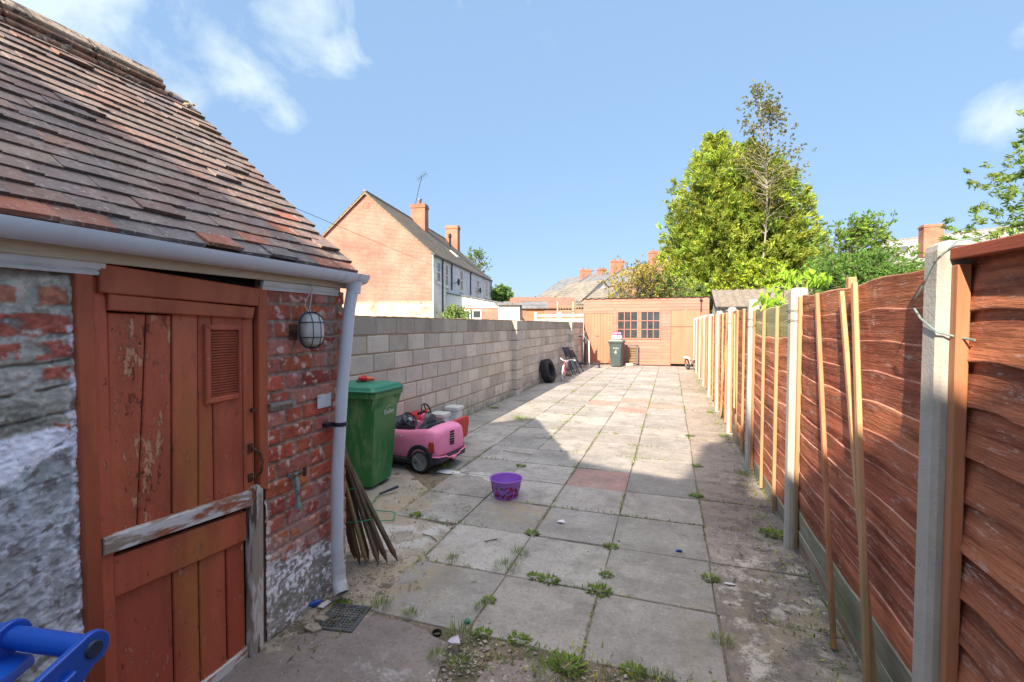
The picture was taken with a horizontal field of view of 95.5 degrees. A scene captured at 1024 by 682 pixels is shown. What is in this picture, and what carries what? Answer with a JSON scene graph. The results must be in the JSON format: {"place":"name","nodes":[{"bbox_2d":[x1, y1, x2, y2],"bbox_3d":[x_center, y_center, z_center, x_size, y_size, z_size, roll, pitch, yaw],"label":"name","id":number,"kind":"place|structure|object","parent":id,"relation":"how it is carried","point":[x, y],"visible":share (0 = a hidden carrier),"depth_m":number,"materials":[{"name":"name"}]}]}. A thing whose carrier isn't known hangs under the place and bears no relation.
{"place":"outdoors","nodes":[
{"label":"outdoors","id":0,"kind":"place"},
{"bbox_2d":[322,173,492,317],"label":"terraced house","id":1,"kind":"structure","parent":0,"point":[402,284],"depth_m":26.61,"materials":[{"name":"brick"}]},
{"bbox_2d":[296,208,480,282],"bbox_3d":[-3.809,-3.860,23.417,0.011,0.723,29.009,0,2,5],"label":"overhead wire","id":2,"kind":"object","parent":1,"relation":"attached to","point":[372,240],"visible":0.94,"depth_m":14.72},
{"bbox_2d":[436,261,441,284],"bbox_3d":[-4.242,-3.937,26.904,0.166,1.300,0.863,0,2,11],"label":"window","id":3,"kind":"structure","parent":1,"relation":"in","point":[438,270],"depth_m":26.86,"materials":[{"name":"white glass"}]},
{"bbox_2d":[444,264,449,288],"bbox_3d":[-3.990,-3.965,28.433,0.146,1.450,0.761,0,2,10],"label":"window","id":4,"kind":"structure","parent":1,"relation":"in","point":[446,266],"depth_m":28.37,"materials":[{"name":"white glass"}]},
{"bbox_2d":[459,269,463,292],"bbox_3d":[-3.449,-4.079,31.712,0.176,1.550,0.914,0,2,12],"label":"window","id":5,"kind":"structure","parent":1,"relation":"in","point":[461,271],"depth_m":31.72,"materials":[{"name":"white glass"}]},
{"bbox_2d":[485,281,487,298],"bbox_3d":[-2.164,-4.349,39.502,0.176,1.450,0.914,0,2,12],"label":"window","id":6,"kind":"structure","parent":1,"relation":"in","point":[486,283],"depth_m":39.48,"materials":[{"name":"white glass"}]},
{"bbox_2d":[13,0,1023,296],"label":"sky","id":7,"kind":"structure","parent":0,"point":[552,133],"materials":[{"name":"blue"}]},
{"bbox_2d":[510,298,576,319],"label":"garden building","id":8,"kind":"structure","parent":0,"point":[552,306],"depth_m":31.92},
{"bbox_2d":[370,364,727,681],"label":"patio paving","id":9,"kind":"structure","parent":0,"point":[670,638],"depth_m":3.60,"materials":[{"name":"concrete"}]},
{"bbox_2d":[371,595,392,609],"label":"grass tuft","id":10,"kind":"object","parent":9,"relation":"on","point":[381,600],"visible":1,"depth_m":2.65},
{"bbox_2d":[400,605,419,617],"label":"grass tuft","id":11,"kind":"object","parent":9,"relation":"on","point":[412,609],"visible":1,"depth_m":2.57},
{"bbox_2d":[392,412,465,472],"bbox_3d":[-1.136,1.116,5.418,1.125,0.595,0.623,1,2,27],"label":"toy car","id":12,"kind":"object","parent":9,"relation":"on","point":[427,443],"visible":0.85,"depth_m":5.11,"materials":[{"name":"plastic"}]},
{"bbox_2d":[409,403,468,438],"bbox_3d":[-1.095,1.103,6.206,0.942,0.565,0.570,1,2,21],"label":"toy car","id":13,"kind":"object","parent":9,"relation":"on","point":[463,421],"visible":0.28,"depth_m":6.17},
{"bbox_2d":[432,411,450,420],"bbox_3d":[-1.054,1.205,6.799,0.248,0.320,0.248,1,2,19],"label":"plastic stand","id":14,"kind":"object","parent":9,"relation":"on","point":[443,415],"visible":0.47,"depth_m":6.74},
{"bbox_2d":[438,460,458,468],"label":"grass tuft","id":15,"kind":"object","parent":9,"relation":"on","point":[449,465],"visible":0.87,"depth_m":5.18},
{"bbox_2d":[436,470,460,473],"bbox_3d":[-0.674,1.419,5.029,0.274,0.006,0.122,1,2,26],"label":"broken mortar","id":16,"kind":"object","parent":9,"relation":"on","point":[447,471],"visible":1,"depth_m":5.04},
{"bbox_2d":[444,404,463,420],"bbox_3d":[-0.917,1.185,7.354,0.248,0.320,0.248,1,2,19],"label":"plastic stand","id":17,"kind":"object","parent":9,"relation":"on","point":[455,411],"visible":0.69,"depth_m":7.25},
{"bbox_2d":[474,625,492,637],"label":"weed","id":18,"kind":"object","parent":9,"relation":"on","point":[487,631],"visible":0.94,"depth_m":2.42,"materials":[{"name":"green plant"}]},
{"bbox_2d":[480,594,496,603],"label":"weed","id":19,"kind":"object","parent":9,"relation":"on","point":[491,598],"visible":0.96,"depth_m":2.71,"materials":[{"name":"green plant"}]},
{"bbox_2d":[486,555,520,572],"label":"grass tuft","id":20,"kind":"object","parent":9,"relation":"on","point":[504,561],"visible":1,"depth_m":3.06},
{"bbox_2d":[489,472,522,500],"bbox_3d":[-0.055,1.358,4.327,0.312,0.181,0.312,1,2,19],"label":"purple tub","id":21,"kind":"object","parent":9,"relation":"on","point":[506,486],"visible":1,"depth_m":4.24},
{"bbox_2d":[507,630,532,646],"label":"weed","id":22,"kind":"object","parent":9,"relation":"on","point":[525,637],"visible":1,"depth_m":2.37,"materials":[{"name":"green plant"}]},
{"bbox_2d":[510,543,529,556],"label":"grass tuft","id":23,"kind":"object","parent":9,"relation":"on","point":[522,550],"visible":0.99,"depth_m":3.25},
{"bbox_2d":[526,570,545,579],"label":"weed","id":24,"kind":"object","parent":9,"relation":"on","point":[532,573],"visible":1,"depth_m":2.97,"materials":[{"name":"green plant"}]},
{"bbox_2d":[539,359,555,382],"bbox_3d":[0.994,0.827,12.906,0.378,0.682,0.674,1,2,19],"label":"old tyre","id":25,"kind":"object","parent":9,"relation":"on","point":[547,370],"visible":1,"depth_m":12.71,"materials":[{"name":"rubber"}]},
{"bbox_2d":[537,573,560,585],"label":"weed","id":26,"kind":"object","parent":9,"relation":"on","point":[548,577],"visible":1,"depth_m":2.92,"materials":[{"name":"green plant"}]},
{"bbox_2d":[555,357,574,380],"bbox_3d":[1.514,0.792,13.709,0.551,0.664,1.224,0,2,-10],"label":"childs bicycle","id":27,"kind":"object","parent":9,"relation":"on","point":[563,370],"visible":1,"depth_m":13.43,"materials":[{"name":"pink metal"}]},
{"bbox_2d":[282,487,854,681],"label":"dry litter","id":28,"kind":"object","parent":9,"relation":"on","point":[517,644],"visible":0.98,"depth_m":2.58,"materials":[{"name":"plant"}]},
{"bbox_2d":[562,347,579,374],"bbox_3d":[1.935,0.636,15.107,0.505,0.892,0.427,1,2,36],"label":"folding chair","id":29,"kind":"object","parent":9,"relation":"on","point":[567,353],"visible":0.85,"depth_m":15.09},
{"bbox_2d":[569,350,583,372],"bbox_3d":[2.161,0.683,15.772,0.504,0.754,0.427,1,2,36],"label":"folding chair","id":30,"kind":"object","parent":9,"relation":"on","point":[576,361],"visible":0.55,"depth_m":15.81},
{"bbox_2d":[581,330,587,365],"bbox_3d":[2.805,0.262,17.786,0.307,1.365,0.282,1,2,19],"label":"bed frame","id":31,"kind":"object","parent":9,"relation":"on","point":[584,359],"visible":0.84,"depth_m":17.87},
{"bbox_2d":[579,336,599,367],"bbox_3d":[2.884,0.396,17.345,0.800,1.206,0.194,1,2,19],"label":"exercise stepper","id":32,"kind":"object","parent":9,"relation":"on","point":[585,363],"visible":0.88,"depth_m":17.29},
{"bbox_2d":[324,370,861,681],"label":"joint growth","id":33,"kind":"object","parent":9,"relation":"on","point":[632,672],"visible":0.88,"depth_m":2.97,"materials":[{"name":"green plant"}]},
{"bbox_2d":[586,581,612,597],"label":"weed","id":34,"kind":"object","parent":9,"relation":"on","point":[596,586],"visible":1,"depth_m":2.81,"materials":[{"name":"green plant"}]},
{"bbox_2d":[598,569,614,578],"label":"weed","id":35,"kind":"object","parent":9,"relation":"on","point":[608,572],"visible":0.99,"depth_m":2.98,"materials":[{"name":"green plant"}]},
{"bbox_2d":[608,339,625,365],"bbox_3d":[4.027,0.456,17.843,0.574,1.049,0.648,1,2,25],"label":"wheelie bin","id":36,"kind":"object","parent":9,"relation":"on","point":[616,346],"visible":1,"depth_m":17.62,"materials":[{"name":"plastic"}]},
{"bbox_2d":[626,345,637,364],"bbox_3d":[4.723,0.544,18.310,0.480,0.800,0.050,1,2,19],"label":"louvre panel","id":37,"kind":"object","parent":9,"relation":"on","point":[636,354],"visible":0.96,"depth_m":18.29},
{"bbox_2d":[619,660,648,678],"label":"weed","id":38,"kind":"object","parent":9,"relation":"on","point":[629,665],"visible":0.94,"depth_m":2.16,"materials":[{"name":"green plant"}]},
{"bbox_2d":[583,296,711,366],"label":"shed","id":39,"kind":"structure","parent":9,"relation":"on","point":[658,331],"depth_m":18.25,"materials":[{"name":"wood"},{"name":"glass"}]},
{"bbox_2d":[585,314,612,362],"bbox_3d":[3.522,-0.105,18.857,1.136,2.000,0.020,1,2,19],"label":"plank door","id":40,"kind":"structure","parent":39,"relation":"in","point":[598,354],"depth_m":18.84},
{"bbox_2d":[617,311,638,338],"bbox_3d":[4.592,-0.632,18.475,0.840,1.120,0.045,1,2,19],"label":"window","id":41,"kind":"structure","parent":39,"relation":"in","point":[627,321],"depth_m":18.47,"materials":[{"name":"brown glass"}]},
{"bbox_2d":[640,311,660,339],"bbox_3d":[5.415,-0.622,18.194,0.780,1.120,0.045,1,2,19],"label":"window","id":42,"kind":"structure","parent":39,"relation":"in","point":[650,321],"depth_m":18.19,"materials":[{"name":"brown glass"}]},
{"bbox_2d":[671,309,699,363],"bbox_3d":[6.631,-0.167,17.778,1.040,2.100,0.044,1,2,19],"label":"sheet door","id":43,"kind":"structure","parent":39,"relation":"in","point":[682,321],"depth_m":17.82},
{"bbox_2d":[700,572,721,582],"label":"weed","id":44,"kind":"object","parent":9,"relation":"on","point":[711,576],"visible":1,"depth_m":2.93,"materials":[{"name":"green plant"}]},
{"bbox_2d":[708,627,736,646],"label":"grass tuft","id":45,"kind":"object","parent":9,"relation":"on","point":[720,638],"visible":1,"depth_m":2.35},
{"bbox_2d":[539,290,561,296],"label":"wing","id":46,"kind":"structure","parent":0,"point":[550,294],"depth_m":62.11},
{"bbox_2d":[248,366,861,681],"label":"soil","id":47,"kind":"structure","parent":0,"point":[428,479],"depth_m":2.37,"materials":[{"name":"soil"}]},
{"bbox_2d":[0,0,369,681],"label":"outhouse","id":48,"kind":"structure","parent":47,"relation":"on","point":[168,260],"depth_m":1.93,"materials":[{"name":"tile"}]},
{"bbox_2d":[93,264,263,681],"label":"door","id":49,"kind":"structure","parent":48,"relation":"in","point":[175,410],"depth_m":1.89,"materials":[{"name":"wood"}]},
{"bbox_2d":[268,399,295,411],"bbox_3d":[-1.180,0.331,2.379,0.034,0.044,0.165,1,2,19],"label":"steel bracket","id":50,"kind":"object","parent":48,"relation":"attached to","point":[277,405],"visible":1,"depth_m":2.37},
{"bbox_2d":[288,467,306,508],"bbox_3d":[-1.137,0.779,2.469,0.070,0.201,0.096,1,2,19],"label":"outside tap","id":51,"kind":"object","parent":48,"relation":"attached to","point":[294,476],"visible":1,"depth_m":2.44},
{"bbox_2d":[289,282,325,348],"bbox_3d":[-1.074,-0.137,2.463,0.176,0.357,0.143,1,2,19],"label":"bulkhead lamp","id":52,"kind":"object","parent":48,"relation":"attached to","point":[307,331],"visible":1,"depth_m":2.42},
{"bbox_2d":[317,392,330,408],"bbox_3d":[-1.082,0.342,2.679,0.004,0.080,0.110,1,2,19],"label":"number plate","id":53,"kind":"object","parent":48,"relation":"attached to","point":[323,400],"visible":1,"depth_m":2.67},
{"bbox_2d":[260,549,429,652],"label":"sandy dirt","id":54,"kind":"structure","parent":47,"relation":"on","point":[368,590],"depth_m":2.83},
{"bbox_2d":[309,599,321,606],"bbox_3d":[-1.123,1.487,2.638,0.087,0.032,0.033,-1,2,-28],"label":"plastic scrap","id":55,"kind":"object","parent":54,"relation":"on","point":[316,602],"visible":0.86,"depth_m":2.63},
{"bbox_2d":[314,614,328,622],"bbox_3d":[-1.030,1.504,2.515,0.062,0.012,0.046,1,2,31],"label":"plaster chip","id":56,"kind":"object","parent":54,"relation":"on","point":[322,617],"visible":1,"depth_m":2.51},
{"bbox_2d":[318,600,330,607],"bbox_3d":[-1.063,1.494,2.641,0.035,0.006,0.070,1,2,19],"label":"plastic scrap","id":57,"kind":"object","parent":54,"relation":"on","point":[324,603],"visible":1,"depth_m":2.63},
{"bbox_2d":[331,597,349,607],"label":"weed","id":58,"kind":"object","parent":54,"relation":"on","point":[340,599],"visible":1,"depth_m":2.68,"materials":[{"name":"green plant"}]},
{"bbox_2d":[317,603,370,632],"bbox_3d":[-0.922,1.520,2.536,0.220,0.038,0.220,0,2,9],"label":"drain grate","id":59,"kind":"object","parent":54,"relation":"on","point":[335,626],"visible":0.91,"depth_m":2.53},
{"bbox_2d":[327,468,452,596],"bbox_3d":[-1.280,1.488,4.024,1.788,0.046,2.327,1,2,19],"label":"old concrete","id":60,"kind":"object","parent":47,"relation":"on","point":[421,543],"visible":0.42,"depth_m":3.68,"materials":[{"name":"concrete"}]},
{"bbox_2d":[344,449,397,564],"bbox_3d":[-1.016,1.033,3.075,0.426,0.923,0.312,1,2,19],"label":"stake bundle","id":61,"kind":"object","parent":60,"relation":"on","point":[356,495],"visible":0.69,"depth_m":3.06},
{"bbox_2d":[345,380,403,486],"bbox_3d":[-1.509,0.923,4.703,0.648,1.029,0.574,1,2,17],"label":"wheelie bin","id":62,"kind":"object","parent":60,"relation":"on","point":[371,422],"visible":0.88,"depth_m":4.49,"materials":[{"name":"plastic"}]},
{"bbox_2d":[356,374,374,381],"bbox_3d":[-1.465,0.370,4.647,0.176,0.082,0.065,0,2,-11],"label":"toy blaster","id":63,"kind":"object","parent":62,"relation":"on","point":[363,378],"visible":1,"depth_m":4.63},
{"bbox_2d":[372,485,398,520],"bbox_3d":[-1.117,1.426,4.001,0.226,0.055,0.924,0,2,-10],"label":"skipping rope","id":64,"kind":"object","parent":60,"relation":"on","point":[390,489],"visible":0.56,"depth_m":4.34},
{"bbox_2d":[218,615,562,681],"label":"concrete apron","id":65,"kind":"object","parent":47,"relation":"on","point":[391,650],"visible":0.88,"depth_m":2.21,"materials":[{"name":"concrete"}]},
{"bbox_2d":[0,618,109,681],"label":"ride-on toy","id":66,"kind":"object","parent":65,"relation":"on","point":[79,655],"visible":1,"depth_m":0.86,"materials":[{"name":"plastic"}]},
{"bbox_2d":[304,622,321,633],"bbox_3d":[-1.040,1.506,2.443,0.097,0.012,0.059,1,2,31],"label":"plaster chip","id":67,"kind":"object","parent":65,"relation":"on","point":[311,627],"visible":1,"depth_m":2.43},
{"bbox_2d":[432,629,441,636],"bbox_3d":[-0.389,1.530,2.412,0.052,0.043,0.052,1,2,19],"label":"cap","id":68,"kind":"object","parent":65,"relation":"in","point":[435,631],"visible":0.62,"depth_m":2.42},
{"bbox_2d":[527,651,574,681],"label":"grass tuft","id":69,"kind":"object","parent":65,"relation":"on","point":[552,675],"visible":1,"depth_m":2.15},
{"bbox_2d":[425,644,452,663],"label":"grass tuft","id":70,"kind":"object","parent":47,"relation":"on","point":[432,651],"visible":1,"depth_m":2.24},
{"bbox_2d":[444,650,474,671],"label":"grass tuft","id":71,"kind":"object","parent":47,"relation":"on","point":[462,660],"visible":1,"depth_m":2.19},
{"bbox_2d":[439,617,484,649],"bbox_3d":[-0.262,1.478,2.359,0.237,0.078,0.223,1,2,19],"label":"grass tuft","id":72,"kind":"object","parent":47,"relation":"on","point":[462,631],"visible":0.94,"depth_m":2.40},
{"bbox_2d":[447,635,459,644],"bbox_3d":[-0.288,1.470,2.284,0.059,0.023,0.051,-1,2,-17],"label":"candy wrapper","id":73,"kind":"object","parent":72,"relation":"in","point":[454,640],"visible":1,"depth_m":2.27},
{"bbox_2d":[546,649,589,677],"bbox_3d":[0.260,1.509,2.184,0.218,0.028,0.176,1,2,19],"label":"weed","id":74,"kind":"object","parent":47,"relation":"on","point":[567,656],"visible":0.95,"depth_m":2.20,"materials":[{"name":"green plant"}]},
{"bbox_2d":[641,664,673,681],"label":"grass tuft","id":75,"kind":"object","parent":47,"relation":"on","point":[656,673],"visible":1,"depth_m":2.11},
{"bbox_2d":[678,366,862,681],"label":"concrete strip","id":76,"kind":"object","parent":47,"relation":"on","point":[716,477],"visible":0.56,"depth_m":2.91,"materials":[{"name":"concrete"}]},
{"bbox_2d":[758,527,783,539],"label":"weed","id":77,"kind":"object","parent":76,"relation":"on","point":[771,529],"visible":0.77,"depth_m":3.57,"materials":[{"name":"green plant"}]},
{"bbox_2d":[851,282,870,681],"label":"wooden slat","id":78,"kind":"object","parent":47,"relation":"on","point":[864,599],"visible":1,"depth_m":2.02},
{"bbox_2d":[539,267,591,295],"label":"terraced house","id":79,"kind":"structure","parent":0,"point":[564,283],"depth_m":81.43,"materials":[{"name":"grey tile"}]},
{"bbox_2d":[554,280,609,304],"bbox_3d":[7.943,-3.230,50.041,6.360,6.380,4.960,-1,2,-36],"label":"roof","id":80,"kind":"structure","parent":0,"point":[578,291],"depth_m":48.56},
{"bbox_2d":[581,258,624,281],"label":"terraced house","id":81,"kind":"structure","parent":0,"point":[599,275],"depth_m":69.23,"materials":[{"name":"orange brick"}]},
{"bbox_2d":[576,287,629,304],"bbox_3d":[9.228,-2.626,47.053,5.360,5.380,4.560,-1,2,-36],"label":"roof","id":82,"kind":"structure","parent":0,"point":[602,293],"depth_m":45.87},
{"bbox_2d":[612,332,621,338],"bbox_3d":[4.022,-0.231,17.809,0.400,0.325,0.400,1,2,19],"label":"bucket of toys","id":83,"kind":"object","parent":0,"point":[616,335],"visible":0.98,"depth_m":17.67},
{"bbox_2d":[605,249,681,296],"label":"terraced house","id":84,"kind":"structure","parent":0,"point":[652,254],"depth_m":59.59,"materials":[{"name":"orange brick"}]},
{"bbox_2d":[604,363,692,365],"bbox_3d":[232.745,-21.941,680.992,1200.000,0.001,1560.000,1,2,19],"label":"ground","id":85,"kind":"structure","parent":0,"point":[670,364],"depth_m":20.18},
{"bbox_2d":[436,304,470,318],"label":"bush","id":86,"kind":"object","parent":85,"relation":"on","point":[451,310],"visible":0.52,"depth_m":26.01,"materials":[{"name":"green plant"}]},
{"bbox_2d":[349,315,582,415],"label":"block wall","id":87,"kind":"structure","parent":85,"relation":"on","point":[471,366],"depth_m":7.85,"materials":[{"name":"concrete"}]},
{"bbox_2d":[446,292,502,319],"bbox_3d":[-1.823,-1.205,30.515,3.690,3.690,4.800,0,2,9],"label":"house extension","id":88,"kind":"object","parent":85,"relation":"on","point":[479,308],"visible":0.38,"depth_m":28.22,"materials":[{"name":"white paint"}]},
{"bbox_2d":[464,310,481,318],"bbox_3d":[-2.472,-1.443,28.293,1.339,0.920,0.269,1,2,19],"label":"window","id":89,"kind":"structure","parent":88,"relation":"in","point":[475,314],"depth_m":28.24,"materials":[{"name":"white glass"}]},
{"bbox_2d":[466,246,492,277],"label":"thin tree","id":90,"kind":"object","parent":85,"relation":"on","point":[475,254],"visible":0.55,"depth_m":51.58,"materials":[{"name":"green plant"}]},
{"bbox_2d":[492,283,513,301],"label":"round tree","id":91,"kind":"object","parent":85,"relation":"on","point":[501,293],"visible":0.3,"depth_m":45.33,"materials":[{"name":"green plant"}]},
{"bbox_2d":[495,303,521,319],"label":"white shed","id":92,"kind":"structure","parent":85,"relation":"on","point":[509,311],"depth_m":26.03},
{"bbox_2d":[522,301,547,320],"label":"brick outhouse","id":93,"kind":"structure","parent":85,"relation":"on","point":[530,308],"depth_m":24.44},
{"bbox_2d":[534,312,583,351],"bbox_3d":[2.920,-0.272,21.951,4.752,2.220,0.212,2,3,41],"label":"concrete fence","id":94,"kind":"object","parent":85,"relation":"on","point":[560,315],"visible":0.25,"depth_m":22.28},
{"bbox_2d":[557,302,583,318],"bbox_3d":[3.556,-0.865,27.779,1.717,3.000,0.570,0,2,0],"label":"trellis","id":95,"kind":"object","parent":85,"relation":"on","point":[571,310],"visible":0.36,"depth_m":27.76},
{"bbox_2d":[574,305,582,317],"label":"garden building","id":96,"kind":"structure","parent":85,"relation":"on","point":[580,312],"depth_m":40.55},
{"bbox_2d":[591,252,683,297],"bbox_3d":[6.150,-1.770,23.017,3.955,5.160,4.376,-1,2,-18],"label":"shrub","id":97,"kind":"object","parent":85,"relation":"on","point":[643,270],"visible":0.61,"depth_m":22.45,"materials":[{"name":"green plant"}]},
{"bbox_2d":[620,260,713,297],"bbox_3d":[7.761,-1.688,23.489,4.614,4.970,4.592,1,2,19],"label":"shrub","id":98,"kind":"object","parent":85,"relation":"on","point":[670,283],"visible":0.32,"depth_m":22.94,"materials":[{"name":"green plant"}]},
{"bbox_2d":[652,128,833,313],"bbox_3d":[14.069,-6.070,28.452,11.356,13.962,9.070,1,2,19],"label":"conifer tree","id":99,"kind":"object","parent":85,"relation":"on","point":[710,234],"visible":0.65,"depth_m":26.96,"materials":[{"name":"green plant"}]},
{"bbox_2d":[704,254,788,301],"bbox_3d":[13.040,-2.081,25.660,4.765,5.598,4.430,-1,2,-21],"label":"vine bush","id":100,"kind":"object","parent":85,"relation":"on","point":[761,275],"visible":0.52,"depth_m":24.98,"materials":[{"name":"green plant"}]},
{"bbox_2d":[709,288,823,314],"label":"garage","id":101,"kind":"structure","parent":85,"relation":"on","point":[725,300],"depth_m":20.24,"materials":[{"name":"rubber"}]},
{"bbox_2d":[718,79,816,261],"bbox_3d":[13.844,-6.794,25.704,4.670,15.009,3.975,1,2,19],"label":"birch tree","id":102,"kind":"object","parent":85,"relation":"on","point":[768,108],"visible":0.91,"depth_m":25.49,"materials":[{"name":"plant"}]},
{"bbox_2d":[751,265,831,310],"bbox_3d":[2.866,0.313,4.861,1.312,2.241,0.458,-2,3,-39],"label":"cherry sapling","id":103,"kind":"object","parent":85,"relation":"on","point":[766,302],"visible":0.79,"depth_m":4.96,"materials":[{"name":"green plant"}]},
{"bbox_2d":[786,250,883,294],"bbox_3d":[12.492,-1.178,17.406,3.918,4.368,3.613,1,2,19],"label":"green bush","id":104,"kind":"object","parent":85,"relation":"on","point":[829,265],"visible":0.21,"depth_m":17.14,"materials":[{"name":"green plant"}]},
{"bbox_2d":[693,233,1023,681],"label":"fence","id":105,"kind":"object","parent":85,"relation":"on","point":[942,354],"visible":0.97,"depth_m":1.75,"materials":[{"name":"wood"}]},
{"bbox_2d":[719,317,727,418],"bbox_3d":[3.451,0.477,7.587,0.022,1.728,0.580,1,2,15],"label":"wooden slat","id":106,"kind":"object","parent":105,"relation":"attached to","point":[723,368],"visible":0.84,"depth_m":7.57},
{"bbox_2d":[733,314,735,408],"bbox_3d":[3.014,0.256,6.301,0.022,1.259,0.480,1,2,24],"label":"wooden slat","id":107,"kind":"object","parent":105,"relation":"attached to","point":[734,367],"visible":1,"depth_m":6.26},
{"bbox_2d":[814,293,836,649],"bbox_3d":[1.722,0.611,2.562,0.023,1.791,0.715,1,2,24],"label":"wooden slat","id":108,"kind":"object","parent":105,"relation":"attached to","point":[831,597],"visible":1,"depth_m":2.51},
{"bbox_2d":[846,277,856,287],"bbox_3d":[1.893,-0.023,2.604,0.040,0.665,0.050,1,2,19],"label":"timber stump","id":109,"kind":"object","parent":105,"relation":"attached to","point":[850,281],"visible":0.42,"depth_m":2.57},
{"bbox_2d":[838,291,876,681],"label":"wooden slat","id":110,"kind":"object","parent":105,"relation":"attached to","point":[847,364],"visible":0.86,"depth_m":2.21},
{"bbox_2d":[796,209,921,283],"bbox_3d":[14.224,-2.315,19.677,4.198,6.485,4.049,1,2,19],"label":"cherry tree","id":111,"kind":"object","parent":85,"relation":"on","point":[860,231],"visible":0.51,"depth_m":19.02,"materials":[{"name":"green plant"}]},
{"bbox_2d":[818,239,924,290],"bbox_3d":[13.088,-1.264,16.813,3.845,4.577,3.647,-1,2,-32],"label":"green bush","id":112,"kind":"object","parent":85,"relation":"on","point":[879,256],"visible":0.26,"depth_m":16.29,"materials":[{"name":"green plant"}]},
{"bbox_2d":[858,252,924,284],"bbox_3d":[12.988,-0.972,15.796,3.040,4.066,3.159,-1,2,-21],"label":"green bush","id":113,"kind":"object","parent":85,"relation":"on","point":[899,270],"visible":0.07,"depth_m":15.57,"materials":[{"name":"green plant"}]},
{"bbox_2d":[907,109,1023,272],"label":"tree","id":114,"kind":"object","parent":85,"relation":"on","point":[1011,193],"visible":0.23,"depth_m":13.87,"materials":[{"name":"green plant"}]},
{"bbox_2d":[684,356,694,369],"bbox_3d":[6.302,0.747,16.270,0.538,0.579,1.032,1,2,23],"label":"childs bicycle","id":115,"kind":"object","parent":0,"point":[689,363],"visible":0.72,"depth_m":16.39,"materials":[{"name":"metal"}]},
{"bbox_2d":[882,223,1023,266],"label":"slate roofed house","id":116,"kind":"structure","parent":0,"point":[927,237],"depth_m":36.43,"materials":[{"name":"brown brick"}]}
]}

